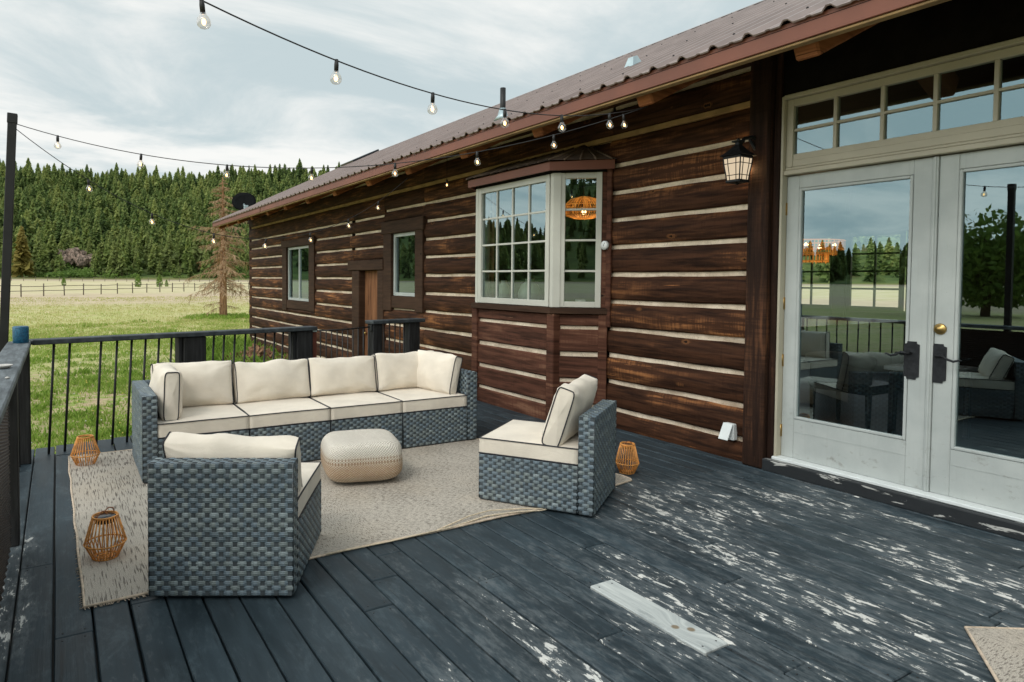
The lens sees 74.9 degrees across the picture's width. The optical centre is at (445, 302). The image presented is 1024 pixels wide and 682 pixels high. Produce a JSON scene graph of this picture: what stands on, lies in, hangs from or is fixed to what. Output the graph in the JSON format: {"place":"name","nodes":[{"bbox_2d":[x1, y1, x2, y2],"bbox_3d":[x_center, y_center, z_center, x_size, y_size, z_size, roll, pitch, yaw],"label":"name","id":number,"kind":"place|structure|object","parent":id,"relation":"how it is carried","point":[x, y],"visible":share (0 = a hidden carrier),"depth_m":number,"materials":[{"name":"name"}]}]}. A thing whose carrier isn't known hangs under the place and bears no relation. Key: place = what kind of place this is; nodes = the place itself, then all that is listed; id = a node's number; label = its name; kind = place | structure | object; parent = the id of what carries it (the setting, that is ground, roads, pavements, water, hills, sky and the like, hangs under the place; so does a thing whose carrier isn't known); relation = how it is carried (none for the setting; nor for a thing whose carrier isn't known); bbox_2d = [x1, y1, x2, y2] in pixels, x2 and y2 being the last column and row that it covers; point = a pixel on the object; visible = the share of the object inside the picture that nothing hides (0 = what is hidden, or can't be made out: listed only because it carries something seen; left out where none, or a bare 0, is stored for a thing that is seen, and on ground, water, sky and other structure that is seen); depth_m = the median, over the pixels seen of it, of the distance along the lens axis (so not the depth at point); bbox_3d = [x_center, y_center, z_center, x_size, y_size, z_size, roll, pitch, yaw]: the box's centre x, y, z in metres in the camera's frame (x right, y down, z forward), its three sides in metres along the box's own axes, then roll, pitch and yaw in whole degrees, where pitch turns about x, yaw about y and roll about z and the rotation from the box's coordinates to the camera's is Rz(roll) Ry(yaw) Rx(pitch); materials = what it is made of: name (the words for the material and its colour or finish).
{"place":"outdoors","nodes":[
{"label":"outdoors","id":0,"kind":"place"},
{"bbox_2d":[0,0,761,178],"label":"sky","id":1,"kind":"structure","parent":0,"point":[135,76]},
{"bbox_2d":[0,277,905,456],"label":"field","id":2,"kind":"structure","parent":0,"point":[886,298],"depth_m":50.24,"materials":[{"name":"green plant"}]},
{"bbox_2d":[0,112,17,351],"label":"light pole","id":3,"kind":"object","parent":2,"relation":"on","point":[12,120],"visible":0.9,"depth_m":5.18,"materials":[{"name":"black metal"}]},
{"bbox_2d":[17,130,404,246],"bbox_3d":[-1.927,-1.037,6.741,0.062,0.966,4.231,2,3,44],"label":"string light","id":4,"kind":"object","parent":3,"relation":"hanging from","point":[89,181],"visible":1,"depth_m":6.29,"materials":[{"name":"black plastic"}]},
{"bbox_2d":[17,108,642,181],"bbox_3d":[-0.947,-1.200,5.058,4.887,0.548,0.056,1,2,3],"label":"string light","id":5,"kind":"object","parent":3,"relation":"hanging from","point":[311,169],"visible":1,"depth_m":5.06,"materials":[{"name":"black plastic"}]},
{"bbox_2d":[73,272,93,277],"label":"shrub","id":6,"kind":"object","parent":2,"relation":"on","point":[85,275],"visible":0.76,"depth_m":223.71,"materials":[{"name":"green plant"}]},
{"bbox_2d":[0,282,248,296],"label":"rail fence","id":7,"kind":"object","parent":2,"relation":"on","point":[64,285],"visible":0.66,"depth_m":69.09,"materials":[{"name":"brown wood"}]},
{"bbox_2d":[11,276,247,281],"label":"rail fence","id":8,"kind":"object","parent":2,"relation":"on","point":[47,277],"visible":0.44,"depth_m":170.19,"materials":[{"name":"brown wood"}]},
{"bbox_2d":[134,274,141,286],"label":"young evergreen","id":9,"kind":"object","parent":2,"relation":"on","point":[138,279],"visible":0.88,"depth_m":116.38,"materials":[{"name":"green plant"}]},
{"bbox_2d":[183,177,248,315],"bbox_3d":[-10.693,-2.450,31.539,3.584,6.879,3.580,1,2,4],"label":"dead tree","id":10,"kind":"object","parent":2,"relation":"on","point":[222,270],"visible":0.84,"depth_m":31.03,"materials":[{"name":"brown plant"}]},
{"bbox_2d":[225,343,287,362],"bbox_3d":[-3.953,1.128,14.262,1.457,0.481,2.656,-1,3,-43],"label":"bush","id":11,"kind":"object","parent":2,"relation":"on","point":[258,352],"visible":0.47,"depth_m":14.32,"materials":[{"name":"red plant"}]},
{"bbox_2d":[212,0,1023,540],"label":"log house","id":12,"kind":"structure","parent":2,"relation":"on","point":[856,118],"depth_m":5.90,"materials":[{"name":"brown wood"}]},
{"bbox_2d":[232,192,255,209],"bbox_3d":[-5.345,-2.652,17.627,0.542,0.581,0.354,1,2,23],"label":"satellite dish","id":13,"kind":"object","parent":12,"relation":"attached to","point":[242,200],"visible":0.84,"depth_m":17.66,"materials":[{"name":"black metal"}]},
{"bbox_2d":[281,236,316,311],"bbox_3d":[-3.214,-0.605,14.652,0.165,1.600,2.290,-1,2,-30],"label":"window","id":14,"kind":"structure","parent":12,"relation":"in","point":[298,255],"depth_m":14.69,"materials":[{"name":"brown paint"}]},
{"bbox_2d":[348,259,385,356],"bbox_3d":[-1.294,0.376,11.461,0.250,2.220,1.500,-1,2,-30],"label":"plank door","id":15,"kind":"structure","parent":12,"relation":"in","point":[367,286],"depth_m":11.63,"materials":[{"name":"brown wood"}]},
{"bbox_2d":[381,216,427,312],"bbox_3d":[-0.617,-0.569,10.203,0.165,1.413,1.430,-1,2,-30],"label":"window","id":16,"kind":"structure","parent":12,"relation":"in","point":[404,256],"depth_m":10.27,"materials":[{"name":"brown paint"}]},
{"bbox_2d":[499,280,510,297],"bbox_3d":[0.670,-0.127,7.618,0.170,0.260,0.170,-1,2,-30],"label":"vase","id":17,"kind":"object","parent":12,"relation":"on","point":[504,290],"visible":0.73,"depth_m":7.55,"materials":[{"name":"green ceramic"}]},
{"bbox_2d":[518,279,540,299],"bbox_3d":[0.912,-0.121,7.203,0.250,0.280,0.250,-1,2,-30],"label":"vase","id":18,"kind":"object","parent":12,"relation":"on","point":[535,292],"visible":0.55,"depth_m":7.12,"materials":[{"name":"green ceramic"}]},
{"bbox_2d":[466,145,616,419],"bbox_3d":[0.835,-0.223,7.183,0.537,2.789,2.330,-1,2,-30],"label":"bay window","id":19,"kind":"structure","parent":12,"relation":"in","point":[523,350],"depth_m":6.65,"materials":[{"name":"beige paint"}]},
{"bbox_2d":[565,179,595,218],"bbox_3d":[1.703,-1.433,8.158,0.522,0.791,0.522,-1,2,-30],"label":"pendant lamp","id":20,"kind":"object","parent":12,"relation":"hanging from","point":[572,214],"visible":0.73,"depth_m":8.05,"materials":[{"name":"orange wicker"}]},
{"bbox_2d":[601,241,608,249],"bbox_3d":[1.525,-0.550,6.356,0.035,0.084,0.084,-1,2,-30],"label":"thermometer","id":21,"kind":"object","parent":12,"relation":"attached to","point":[604,245],"visible":1,"depth_m":6.34,"materials":[{"name":"plastic"}]},
{"bbox_2d":[718,422,736,440],"bbox_3d":[2.214,1.010,5.207,0.122,0.133,0.085,-1,2,-30],"label":"outlet box","id":22,"kind":"object","parent":12,"relation":"attached to","point":[728,431],"visible":1,"depth_m":5.19,"materials":[{"name":"plastic"}]},
{"bbox_2d":[720,135,756,184],"bbox_3d":[2.223,-1.061,4.950,0.313,0.377,0.194,-1,2,-30],"label":"wall lantern","id":23,"kind":"object","parent":12,"relation":"attached to","point":[737,157],"depth_m":4.89,"materials":[{"name":"metal"}]},
{"bbox_2d":[801,234,832,308],"bbox_3d":[6.262,-0.545,11.645,0.052,1.250,1.100,-1,2,-30],"label":"interior window","id":24,"kind":"structure","parent":12,"relation":"in","point":[811,287],"depth_m":11.40,"materials":[{"name":"white wood"}]},
{"bbox_2d":[802,191,845,263],"bbox_3d":[4.725,-1.174,8.740,0.956,1.309,0.956,-1,2,-30],"label":"chandelier","id":25,"kind":"object","parent":12,"relation":"hanging from","point":[836,246],"visible":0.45,"depth_m":8.48,"materials":[{"name":"orange metal"}]},
{"bbox_2d":[805,351,900,429],"bbox_3d":[3.693,0.784,6.030,0.562,0.697,0.578,-1,2,-30],"label":"dining chair","id":26,"kind":"object","parent":12,"relation":"in","point":[839,373],"visible":0.87,"depth_m":5.88,"materials":[{"name":"grey fabric"}]},
{"bbox_2d":[801,316,905,383],"bbox_3d":[4.653,0.641,8.509,2.800,0.820,1.250,-1,2,-30],"label":"dining table","id":27,"kind":"object","parent":12,"relation":"in","point":[825,325],"visible":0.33,"depth_m":8.64,"materials":[{"name":"brown wood"}]},
{"bbox_2d":[780,157,932,489],"bbox_3d":[2.722,0.121,4.493,0.106,2.053,0.954,-1,2,-30],"label":"door","id":28,"kind":"structure","parent":12,"relation":"in","point":[898,459],"depth_m":4.36,"materials":[{"name":"grey paint"}]},
{"bbox_2d":[846,230,905,310],"bbox_3d":[6.864,-0.505,10.614,0.052,1.250,0.850,-1,2,-30],"label":"interior window","id":29,"kind":"structure","parent":12,"relation":"in","point":[902,233],"depth_m":10.59,"materials":[{"name":"white wood"}]},
{"bbox_2d":[786,44,1023,167],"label":"transom window","id":30,"kind":"structure","parent":12,"relation":"in","point":[997,127],"depth_m":4.14,"materials":[{"name":"beige paint"}]},
{"bbox_2d":[884,363,977,438],"bbox_3d":[4.121,0.843,5.657,0.600,0.610,0.450,-1,2,-30],"label":"dining table","id":31,"kind":"object","parent":12,"relation":"in","point":[966,370],"visible":0.47,"depth_m":5.63,"materials":[{"name":"plastic"}]},
{"bbox_2d":[930,145,1023,514],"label":"door","id":32,"kind":"structure","parent":12,"relation":"in","point":[990,479],"depth_m":3.96,"materials":[{"name":"grey paint"}]},
{"bbox_2d":[19,191,905,283],"bbox_3d":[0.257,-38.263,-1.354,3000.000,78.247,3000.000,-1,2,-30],"label":"hills","id":33,"kind":"structure","parent":0,"point":[888,278],"depth_m":246.48,"materials":[{"name":"green plant"}]},
{"bbox_2d":[11,225,35,277],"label":"conifer tree","id":34,"kind":"object","parent":33,"relation":"on","point":[22,261],"visible":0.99,"depth_m":216.61,"materials":[{"name":"yellow plant"}]},
{"bbox_2d":[30,229,42,266],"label":"conifer tree","id":35,"kind":"object","parent":33,"relation":"on","point":[37,245],"visible":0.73,"depth_m":230.78,"materials":[{"name":"green plant"}]},
{"bbox_2d":[35,250,41,271],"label":"conifer tree","id":36,"kind":"object","parent":33,"relation":"on","point":[38,263],"visible":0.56,"depth_m":228.55,"materials":[{"name":"green plant"}]},
{"bbox_2d":[38,243,51,274],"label":"conifer tree","id":37,"kind":"object","parent":33,"relation":"on","point":[45,264],"visible":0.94,"depth_m":224.32,"materials":[{"name":"green plant"}]},
{"bbox_2d":[42,216,56,245],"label":"conifer tree","id":38,"kind":"object","parent":33,"relation":"on","point":[47,232],"visible":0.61,"depth_m":246.66,"materials":[{"name":"green plant"}]},
{"bbox_2d":[46,234,58,262],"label":"conifer tree","id":39,"kind":"object","parent":33,"relation":"on","point":[52,249],"visible":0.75,"depth_m":238.58,"materials":[{"name":"green plant"}]},
{"bbox_2d":[44,268,73,277],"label":"shrub","id":40,"kind":"object","parent":33,"relation":"on","point":[62,274],"visible":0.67,"depth_m":219.46,"materials":[{"name":"green plant"}]},
{"bbox_2d":[52,255,65,271],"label":"conifer tree","id":41,"kind":"object","parent":33,"relation":"on","point":[56,262],"visible":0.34,"depth_m":231.86,"materials":[{"name":"green plant"}]},
{"bbox_2d":[55,252,63,274],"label":"conifer tree","id":42,"kind":"object","parent":33,"relation":"on","point":[60,264],"visible":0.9,"depth_m":224.88,"materials":[{"name":"green plant"}]},
{"bbox_2d":[59,229,72,248],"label":"conifer tree","id":43,"kind":"object","parent":33,"relation":"on","point":[65,232],"visible":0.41,"depth_m":257.48,"materials":[{"name":"green plant"}]},
{"bbox_2d":[55,247,92,267],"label":"rock outcrop","id":44,"kind":"object","parent":33,"relation":"on","point":[78,257],"visible":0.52,"depth_m":243.25,"materials":[{"name":"grey stone"}]},
{"bbox_2d":[72,228,84,250],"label":"conifer tree","id":45,"kind":"object","parent":33,"relation":"on","point":[77,241],"visible":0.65,"depth_m":253.03,"materials":[{"name":"green plant"}]},
{"bbox_2d":[74,267,95,276],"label":"shrub","id":46,"kind":"object","parent":33,"relation":"on","point":[85,269],"visible":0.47,"depth_m":230.62,"materials":[{"name":"green plant"}]},
{"bbox_2d":[81,223,95,250],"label":"conifer tree","id":47,"kind":"object","parent":33,"relation":"on","point":[86,235],"visible":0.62,"depth_m":261.70,"materials":[{"name":"green plant"}]},
{"bbox_2d":[85,241,91,265],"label":"conifer tree","id":48,"kind":"object","parent":33,"relation":"on","point":[88,249],"visible":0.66,"depth_m":250.10,"materials":[{"name":"green plant"}]},
{"bbox_2d":[89,250,95,273],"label":"conifer tree","id":49,"kind":"object","parent":33,"relation":"on","point":[93,257],"visible":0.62,"depth_m":237.79,"materials":[{"name":"green plant"}]},
{"bbox_2d":[93,244,103,273],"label":"conifer tree","id":50,"kind":"object","parent":33,"relation":"on","point":[98,260],"visible":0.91,"depth_m":236.39,"materials":[{"name":"green plant"}]},
{"bbox_2d":[99,242,104,269],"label":"conifer tree","id":51,"kind":"object","parent":33,"relation":"on","point":[101,246],"visible":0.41,"depth_m":245.71,"materials":[{"name":"green plant"}]},
{"bbox_2d":[102,244,109,268],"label":"conifer tree","id":52,"kind":"object","parent":33,"relation":"on","point":[106,254],"visible":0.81,"depth_m":240.87,"materials":[{"name":"green plant"}]},
{"bbox_2d":[103,235,112,269],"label":"conifer tree","id":53,"kind":"object","parent":33,"relation":"on","point":[109,244],"visible":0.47,"depth_m":244.93,"materials":[{"name":"green plant"}]},
{"bbox_2d":[97,269,121,278],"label":"shrub","id":54,"kind":"object","parent":33,"relation":"on","point":[112,276],"visible":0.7,"depth_m":227.58,"materials":[{"name":"green plant"}]},
{"bbox_2d":[105,258,113,275],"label":"conifer tree","id":55,"kind":"object","parent":33,"relation":"on","point":[108,265],"visible":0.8,"depth_m":231.32,"materials":[{"name":"green plant"}]},
{"bbox_2d":[108,241,124,276],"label":"conifer tree","id":56,"kind":"object","parent":33,"relation":"on","point":[114,254],"visible":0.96,"depth_m":232.90,"materials":[{"name":"green plant"}]},
{"bbox_2d":[117,244,126,275],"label":"conifer tree","id":57,"kind":"object","parent":33,"relation":"on","point":[122,263],"visible":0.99,"depth_m":233.66,"materials":[{"name":"green plant"}]},
{"bbox_2d":[120,236,131,270],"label":"conifer tree","id":58,"kind":"object","parent":33,"relation":"on","point":[123,244],"visible":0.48,"depth_m":245.80,"materials":[{"name":"green plant"}]},
{"bbox_2d":[124,250,130,274],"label":"conifer tree","id":59,"kind":"object","parent":33,"relation":"on","point":[126,260],"visible":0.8,"depth_m":240.53,"materials":[{"name":"green plant"}]},
{"bbox_2d":[130,231,144,266],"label":"conifer tree","id":60,"kind":"object","parent":33,"relation":"on","point":[137,240],"visible":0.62,"depth_m":251.66,"materials":[{"name":"green plant"}]},
{"bbox_2d":[135,254,143,272],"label":"conifer tree","id":61,"kind":"object","parent":33,"relation":"on","point":[138,267],"visible":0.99,"depth_m":240.18,"materials":[{"name":"green plant"}]},
{"bbox_2d":[139,226,145,249],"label":"conifer tree","id":62,"kind":"object","parent":33,"relation":"on","point":[142,237],"visible":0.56,"depth_m":269.33,"materials":[{"name":"green plant"}]},
{"bbox_2d":[140,245,146,267],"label":"conifer tree","id":63,"kind":"object","parent":33,"relation":"on","point":[143,252],"visible":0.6,"depth_m":254.96,"materials":[{"name":"green plant"}]},
{"bbox_2d":[143,232,148,254],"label":"conifer tree","id":64,"kind":"object","parent":33,"relation":"on","point":[146,245],"visible":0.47,"depth_m":267.23,"materials":[{"name":"green plant"}]},
{"bbox_2d":[146,237,153,258],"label":"conifer tree","id":65,"kind":"object","parent":33,"relation":"on","point":[151,242],"visible":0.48,"depth_m":260.87,"materials":[{"name":"green plant"}]},
{"bbox_2d":[145,248,157,273],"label":"conifer tree","id":66,"kind":"object","parent":33,"relation":"on","point":[151,264],"visible":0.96,"depth_m":245.67,"materials":[{"name":"green plant"}]},
{"bbox_2d":[151,242,163,270],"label":"conifer tree","id":67,"kind":"object","parent":33,"relation":"on","point":[156,249],"visible":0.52,"depth_m":251.51,"materials":[{"name":"green plant"}]},
{"bbox_2d":[155,260,163,276],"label":"conifer tree","id":68,"kind":"object","parent":33,"relation":"on","point":[158,270],"visible":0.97,"depth_m":241.93,"materials":[{"name":"green plant"}]},
{"bbox_2d":[166,257,172,270],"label":"conifer tree","id":69,"kind":"object","parent":33,"relation":"on","point":[169,265],"visible":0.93,"depth_m":254.24,"materials":[{"name":"green plant"}]},
{"bbox_2d":[163,233,177,269],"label":"conifer tree","id":70,"kind":"object","parent":33,"relation":"on","point":[169,251],"visible":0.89,"depth_m":256.33,"materials":[{"name":"green plant"}]},
{"bbox_2d":[174,231,179,251],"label":"conifer tree","id":71,"kind":"object","parent":33,"relation":"on","point":[177,240],"visible":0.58,"depth_m":275.48,"materials":[{"name":"green plant"}]},
{"bbox_2d":[176,236,183,264],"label":"conifer tree","id":72,"kind":"object","parent":33,"relation":"on","point":[180,250],"visible":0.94,"depth_m":267.88,"materials":[{"name":"green plant"}]},
{"bbox_2d":[181,237,196,272],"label":"conifer tree","id":73,"kind":"object","parent":33,"relation":"on","point":[188,256],"visible":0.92,"depth_m":252.19,"materials":[{"name":"green plant"}]},
{"bbox_2d":[187,260,193,277],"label":"conifer tree","id":74,"kind":"object","parent":33,"relation":"on","point":[190,273],"visible":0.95,"depth_m":243.31,"materials":[{"name":"green plant"}]},
{"bbox_2d":[191,227,203,270],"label":"conifer tree","id":75,"kind":"object","parent":33,"relation":"on","point":[197,252],"visible":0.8,"depth_m":257.65,"materials":[{"name":"green plant"}]},
{"bbox_2d":[199,259,207,277],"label":"conifer tree","id":76,"kind":"object","parent":33,"relation":"on","point":[203,267],"visible":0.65,"depth_m":244.44,"materials":[{"name":"green plant"}]},
{"bbox_2d":[198,249,210,274],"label":"conifer tree","id":77,"kind":"object","parent":33,"relation":"on","point":[205,255],"visible":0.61,"depth_m":250.27,"materials":[{"name":"green plant"}]},
{"bbox_2d":[206,239,213,261],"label":"conifer tree","id":78,"kind":"object","parent":33,"relation":"on","point":[210,251],"visible":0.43,"depth_m":272.52,"materials":[{"name":"green plant"}]},
{"bbox_2d":[211,242,219,269],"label":"conifer tree","id":79,"kind":"object","parent":33,"relation":"on","point":[214,249],"visible":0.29,"depth_m":258.76,"materials":[{"name":"green plant"}]},
{"bbox_2d":[226,244,234,276],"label":"conifer tree","id":80,"kind":"object","parent":33,"relation":"on","point":[230,249],"visible":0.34,"depth_m":250.73,"materials":[{"name":"green plant"}]},
{"bbox_2d":[232,235,240,261],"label":"conifer tree","id":81,"kind":"object","parent":33,"relation":"on","point":[235,247],"visible":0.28,"depth_m":268.22,"materials":[{"name":"green plant"}]},
{"bbox_2d":[238,235,247,261],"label":"conifer tree","id":82,"kind":"object","parent":33,"relation":"on","point":[243,247],"visible":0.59,"depth_m":268.42,"materials":[{"name":"green plant"}]},
{"bbox_2d":[243,253,248,270],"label":"conifer tree","id":83,"kind":"object","parent":33,"relation":"on","point":[246,258],"visible":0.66,"depth_m":263.80,"materials":[{"name":"green plant"}]},
{"bbox_2d":[0,158,906,282],"bbox_3d":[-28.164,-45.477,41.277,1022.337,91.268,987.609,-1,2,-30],"label":"forest","id":84,"kind":"object","parent":33,"relation":"on","point":[61,198],"visible":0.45,"depth_m":343.19,"materials":[{"name":"green plant"}]},
{"bbox_2d":[0,400,1023,681],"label":"deck","id":85,"kind":"structure","parent":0,"point":[672,562],"depth_m":2.90,"materials":[{"name":"paint"}]},
{"bbox_2d":[0,341,31,546],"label":"deck railing","id":86,"kind":"object","parent":85,"relation":"on","point":[15,394],"visible":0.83,"depth_m":3.47,"materials":[{"name":"paint"}]},
{"bbox_2d":[0,406,10,607],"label":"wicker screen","id":87,"kind":"object","parent":86,"relation":"hanging from","point":[5,525],"visible":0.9,"depth_m":3.04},
{"bbox_2d":[12,326,28,342],"bbox_3d":[-3.188,0.237,4.984,0.106,0.125,0.106,-1,2,-30],"label":"candle jar","id":88,"kind":"object","parent":86,"relation":"on","point":[20,334],"visible":1,"depth_m":4.94,"materials":[{"name":"blue glass"}]},
{"bbox_2d":[29,326,317,453],"bbox_3d":[-2.291,0.717,5.999,2.501,0.912,0.170,-1,3,-42],"label":"deck railing","id":89,"kind":"object","parent":85,"relation":"on","point":[190,346],"visible":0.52,"depth_m":5.88,"materials":[{"name":"paint"}]},
{"bbox_2d":[313,325,372,357],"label":"deck railing","id":90,"kind":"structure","parent":85,"relation":"on","point":[315,341],"depth_m":7.01,"materials":[{"name":"black metal"}]},
{"bbox_2d":[68,438,631,609],"bbox_3d":[-0.750,1.209,4.803,3.420,0.030,2.770,-1,2,-30],"label":"area rug","id":91,"kind":"object","parent":85,"relation":"on","point":[430,489],"visible":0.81,"depth_m":4.04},
{"bbox_2d":[70,434,100,465],"bbox_3d":[-2.678,1.098,4.939,0.201,0.216,0.201,-1,2,-30],"label":"rattan lantern","id":92,"kind":"object","parent":91,"relation":"on","point":[79,441],"visible":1,"depth_m":4.90,"materials":[{"name":"brown wicker"}]},
{"bbox_2d":[83,507,126,561],"bbox_3d":[-1.690,1.142,3.299,0.197,0.241,0.197,1,2,20],"label":"rattan lantern","id":93,"kind":"object","parent":91,"relation":"on","point":[104,517],"visible":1,"depth_m":3.27,"materials":[{"name":"wicker"}]},
{"bbox_2d":[147,431,320,595],"bbox_3d":[-0.978,0.928,3.235,0.631,0.688,0.734,0,2,-1],"label":"armless chair","id":94,"kind":"object","parent":91,"relation":"on","point":[233,515],"visible":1,"depth_m":2.88,"materials":[{"name":"grey wicker"}]},
{"bbox_2d":[131,349,476,482],"bbox_3d":[-1.076,0.816,5.448,2.656,0.742,0.808,-1,2,-30],"label":"sectional sofa","id":95,"kind":"object","parent":91,"relation":"on","point":[418,397],"visible":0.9,"depth_m":5.30,"materials":[{"name":"beige fabric"}]},
{"bbox_2d":[321,429,402,482],"bbox_3d":[-0.596,1.070,4.681,0.538,0.287,0.546,0,2,-16],"label":"pouf","id":96,"kind":"object","parent":91,"relation":"on","point":[357,455],"visible":1,"depth_m":4.45,"materials":[{"name":"beige fabric"}]},
{"bbox_2d":[479,374,616,516],"bbox_3d":[0.675,0.863,4.309,0.734,0.764,0.631,1,2,26],"label":"armless chair","id":97,"kind":"object","parent":91,"relation":"on","point":[562,458],"visible":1,"depth_m":4.04,"materials":[{"name":"grey wicker"}]},
{"bbox_2d":[365,318,424,355],"bbox_3d":[-0.562,0.658,7.512,0.739,0.945,0.160,-1,3,-42],"label":"deck railing","id":98,"kind":"object","parent":85,"relation":"on","point":[411,334],"visible":0.5,"depth_m":7.49,"materials":[{"name":"paint"}]},
{"bbox_2d":[616,441,639,474],"bbox_3d":[1.323,1.121,4.832,0.175,0.231,0.175,-1,3,-40],"label":"rattan lantern","id":99,"kind":"object","parent":85,"relation":"on","point":[630,446],"visible":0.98,"depth_m":4.80,"materials":[{"name":"wicker"}]},
{"bbox_2d":[964,626,1023,681],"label":"area rug","id":100,"kind":"object","parent":85,"relation":"on","point":[1000,650],"visible":1,"depth_m":2.52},
{"bbox_3d":[-1.505,0.261,1.854,0.104,3.127,0.068,-1,2,-30],"label":"light pole","id":101,"kind":"object","parent":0,"visible":0},
{"bbox_2d":[196,0,647,128],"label":"string light","id":102,"kind":"object","parent":101,"relation":"hanging from","point":[202,11],"visible":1,"depth_m":3.02,"materials":[{"name":"black plastic"}]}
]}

